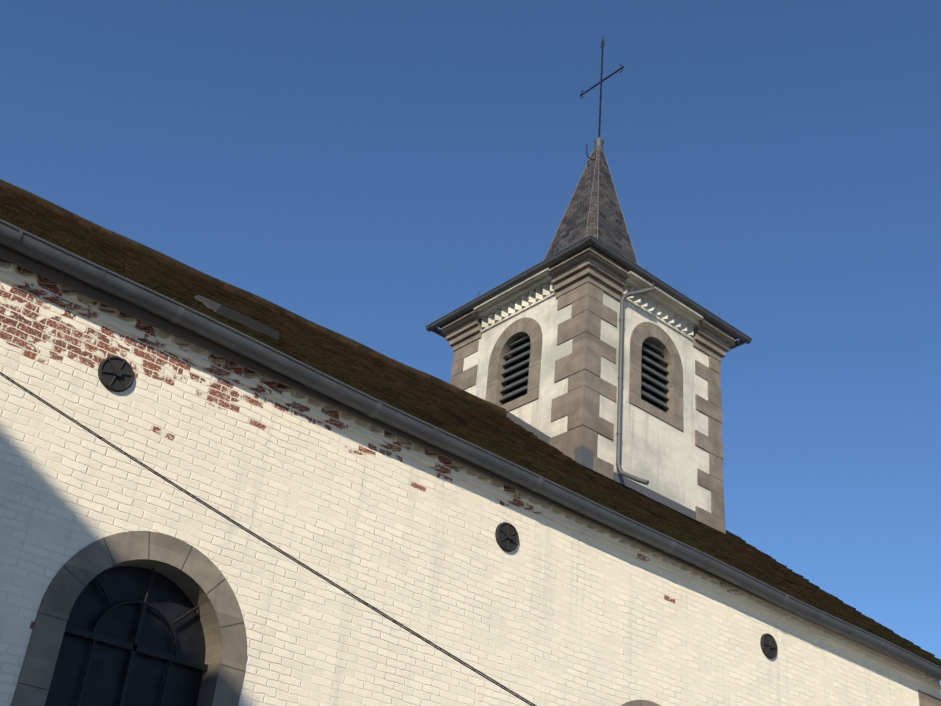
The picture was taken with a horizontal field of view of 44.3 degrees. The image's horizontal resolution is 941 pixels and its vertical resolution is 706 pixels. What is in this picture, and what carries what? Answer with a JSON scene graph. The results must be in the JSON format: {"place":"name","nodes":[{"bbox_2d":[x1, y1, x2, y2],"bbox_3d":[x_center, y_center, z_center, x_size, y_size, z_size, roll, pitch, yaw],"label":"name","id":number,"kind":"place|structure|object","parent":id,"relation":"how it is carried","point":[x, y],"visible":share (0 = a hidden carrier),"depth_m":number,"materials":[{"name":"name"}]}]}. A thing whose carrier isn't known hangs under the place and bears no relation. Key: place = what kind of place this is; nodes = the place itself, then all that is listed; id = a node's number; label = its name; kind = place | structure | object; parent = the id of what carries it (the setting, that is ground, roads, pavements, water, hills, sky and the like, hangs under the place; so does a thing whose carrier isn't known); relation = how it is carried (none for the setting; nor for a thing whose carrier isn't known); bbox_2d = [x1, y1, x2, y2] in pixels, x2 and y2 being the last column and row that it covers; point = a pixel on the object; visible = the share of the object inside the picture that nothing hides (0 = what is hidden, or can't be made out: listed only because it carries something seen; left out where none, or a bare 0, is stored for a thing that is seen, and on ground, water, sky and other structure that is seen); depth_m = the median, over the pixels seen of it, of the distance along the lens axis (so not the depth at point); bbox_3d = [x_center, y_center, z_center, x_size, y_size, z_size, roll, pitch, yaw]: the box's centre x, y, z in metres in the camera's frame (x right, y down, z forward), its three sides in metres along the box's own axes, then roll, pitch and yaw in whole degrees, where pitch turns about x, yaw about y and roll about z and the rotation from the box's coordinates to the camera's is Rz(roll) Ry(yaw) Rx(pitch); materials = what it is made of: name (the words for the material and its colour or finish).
{"place":"outdoors","nodes":[
{"label":"outdoors","id":0,"kind":"place"},
{"bbox_2d":[0,179,506,415],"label":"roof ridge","id":1,"kind":"structure","parent":0,"point":[86,223],"depth_m":14.75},
{"bbox_2d":[0,278,940,705],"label":"nave walls","id":2,"kind":"structure","parent":0,"point":[546,612],"depth_m":9.16,"materials":[{"name":"white brick"}]},
{"bbox_2d":[0,372,536,705],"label":"service cable","id":3,"kind":"object","parent":2,"relation":"attached to","point":[252,533],"visible":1,"depth_m":5.32,"materials":[{"name":"black rubber"}]},
{"bbox_2d":[11,531,660,705],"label":"nave window surrounds","id":4,"kind":"object","parent":2,"relation":"attached to","point":[197,577],"visible":0.83,"depth_m":8.10,"materials":[{"name":"grey stone"}]},
{"bbox_2d":[65,568,207,705],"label":"window muntins","id":5,"kind":"object","parent":4,"relation":"in","point":[134,647],"visible":0.98,"depth_m":7.97,"materials":[{"name":"black metal"}]},
{"bbox_2d":[45,566,205,705],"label":"window glass","id":6,"kind":"object","parent":5,"relation":"in","point":[169,598],"visible":0.79,"depth_m":8.01,"materials":[{"name":"black glass"}]},
{"bbox_2d":[18,531,640,701],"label":"mortar joints","id":7,"kind":"object","parent":4,"relation":"attached to","point":[114,564],"visible":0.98,"depth_m":7.88,"materials":[{"name":"grey concrete"}]},
{"bbox_2d":[98,356,777,658],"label":"wall anchor plates","id":8,"kind":"object","parent":2,"relation":"attached to","point":[115,373],"depth_m":8.43,"materials":[{"name":"metal"}]},
{"bbox_2d":[0,189,940,668],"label":"nave roof","id":9,"kind":"structure","parent":2,"relation":"on","point":[460,417],"depth_m":12.31,"materials":[{"name":"brown tile"}]},
{"bbox_2d":[195,295,278,339],"bbox_3d":[-2.178,-0.320,10.764,0.670,0.465,0.600,28,-37,-32],"label":"roof patch","id":10,"kind":"object","parent":9,"relation":"on","point":[218,308],"visible":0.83,"depth_m":10.49,"materials":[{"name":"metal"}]},
{"bbox_2d":[506,412,729,536],"bbox_3d":[2.125,1.755,17.280,3.210,1.548,1.868,28,-37,-32],"label":"roof flashing","id":11,"kind":"object","parent":9,"relation":"on","point":[583,456],"visible":0.41,"depth_m":16.41,"materials":[{"name":"grey metal"}]},
{"bbox_2d":[0,258,940,690],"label":"eave cornice","id":12,"kind":"structure","parent":2,"relation":"attached to","point":[146,332],"depth_m":9.95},
{"bbox_2d":[0,219,940,680],"bbox_3d":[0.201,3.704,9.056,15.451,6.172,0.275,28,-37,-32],"label":"gutter","id":13,"kind":"object","parent":12,"relation":"attached to","point":[34,247],"visible":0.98,"depth_m":9.73,"materials":[{"name":"grey metal"}]},
{"bbox_2d":[463,292,710,512],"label":"tower walls","id":14,"kind":"structure","parent":2,"relation":"on","point":[665,459],"depth_m":17.11,"materials":[{"name":"white paint"}]},
{"bbox_2d":[485,318,683,431],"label":"stone window surrounds","id":15,"kind":"object","parent":14,"relation":"attached to","point":[514,333],"visible":0.69,"depth_m":17.70,"materials":[{"name":"grey stone"}]},
{"bbox_2d":[499,335,668,411],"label":"louvered openings","id":16,"kind":"object","parent":15,"relation":"in","point":[644,374],"visible":0.58,"depth_m":17.73,"materials":[{"name":"grey wood"}]},
{"bbox_2d":[486,318,683,419],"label":"mortar joints","id":17,"kind":"object","parent":15,"relation":"attached to","point":[537,363],"visible":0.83,"depth_m":17.70,"materials":[{"name":"grey concrete"}]},
{"bbox_2d":[450,282,725,533],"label":"quoins","id":18,"kind":"object","parent":14,"relation":"attached to","point":[579,367],"visible":0.4,"depth_m":16.93,"materials":[{"name":"stone"}]},
{"bbox_2d":[441,246,734,361],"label":"corner cornice","id":19,"kind":"structure","parent":18,"relation":"on","point":[599,270],"depth_m":17.57,"materials":[{"name":"grey stone"}]},
{"bbox_2d":[425,235,751,349],"bbox_3d":[1.933,-0.379,19.256,3.838,0.243,3.838,28,-37,-32],"label":"tower gutter","id":20,"kind":"object","parent":19,"relation":"attached to","point":[621,260],"visible":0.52,"depth_m":18.00,"materials":[{"name":"grey metal"}]},
{"bbox_2d":[474,267,702,340],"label":"dentil cornice","id":21,"kind":"structure","parent":14,"relation":"attached to","point":[665,308],"depth_m":18.15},
{"bbox_2d":[545,146,637,264],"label":"spire","id":22,"kind":"structure","parent":14,"relation":"on","point":[613,234],"depth_m":20.06,"materials":[{"name":"stone"}]},
{"bbox_2d":[543,145,638,265],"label":"spire lead hips","id":23,"kind":"object","parent":22,"relation":"attached to","point":[598,199],"visible":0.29,"depth_m":20.37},
{"bbox_2d":[594,137,603,152],"bbox_3d":[2.370,-3.813,21.374,0.200,0.400,0.200,28,-37,-32],"label":"spire cap","id":24,"kind":"object","parent":22,"relation":"on","point":[598,141],"visible":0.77,"depth_m":21.34,"materials":[{"name":"grey metal"}]},
{"bbox_2d":[579,38,623,136],"bbox_3d":[2.495,-5.066,22.113,0.024,2.920,1.140,28,-37,-32],"label":"cross","id":25,"kind":"object","parent":24,"relation":"on","point":[610,75],"visible":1,"depth_m":22.13,"materials":[{"name":"black metal"}]},
{"bbox_2d":[616,282,654,484],"bbox_3d":[2.451,0.369,16.754,0.490,3.517,0.457,28,-37,-32],"label":"downspout","id":26,"kind":"object","parent":14,"relation":"attached to","point":[619,405],"visible":1,"depth_m":16.67,"materials":[{"name":"grey metal"}]},
{"bbox_2d":[918,690,940,705],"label":"nave corner quoins","id":27,"kind":"object","parent":2,"relation":"attached to","point":[925,699],"visible":0.4,"depth_m":14.30,"materials":[{"name":"beige stone"}]},
{"bbox_2d":[0,0,940,692],"label":"sky","id":28,"kind":"structure","parent":0,"point":[363,170],"materials":[{"name":"blue"}]},
{"bbox_2d":[511,345,657,403],"bbox_3d":[1.757,0.366,17.805,2.256,1.210,0.509,2,-31,6],"label":"tower window backing","id":29,"kind":"object","parent":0,"point":[641,376],"visible":0.15,"depth_m":17.97,"materials":[{"name":"black"}]}
]}

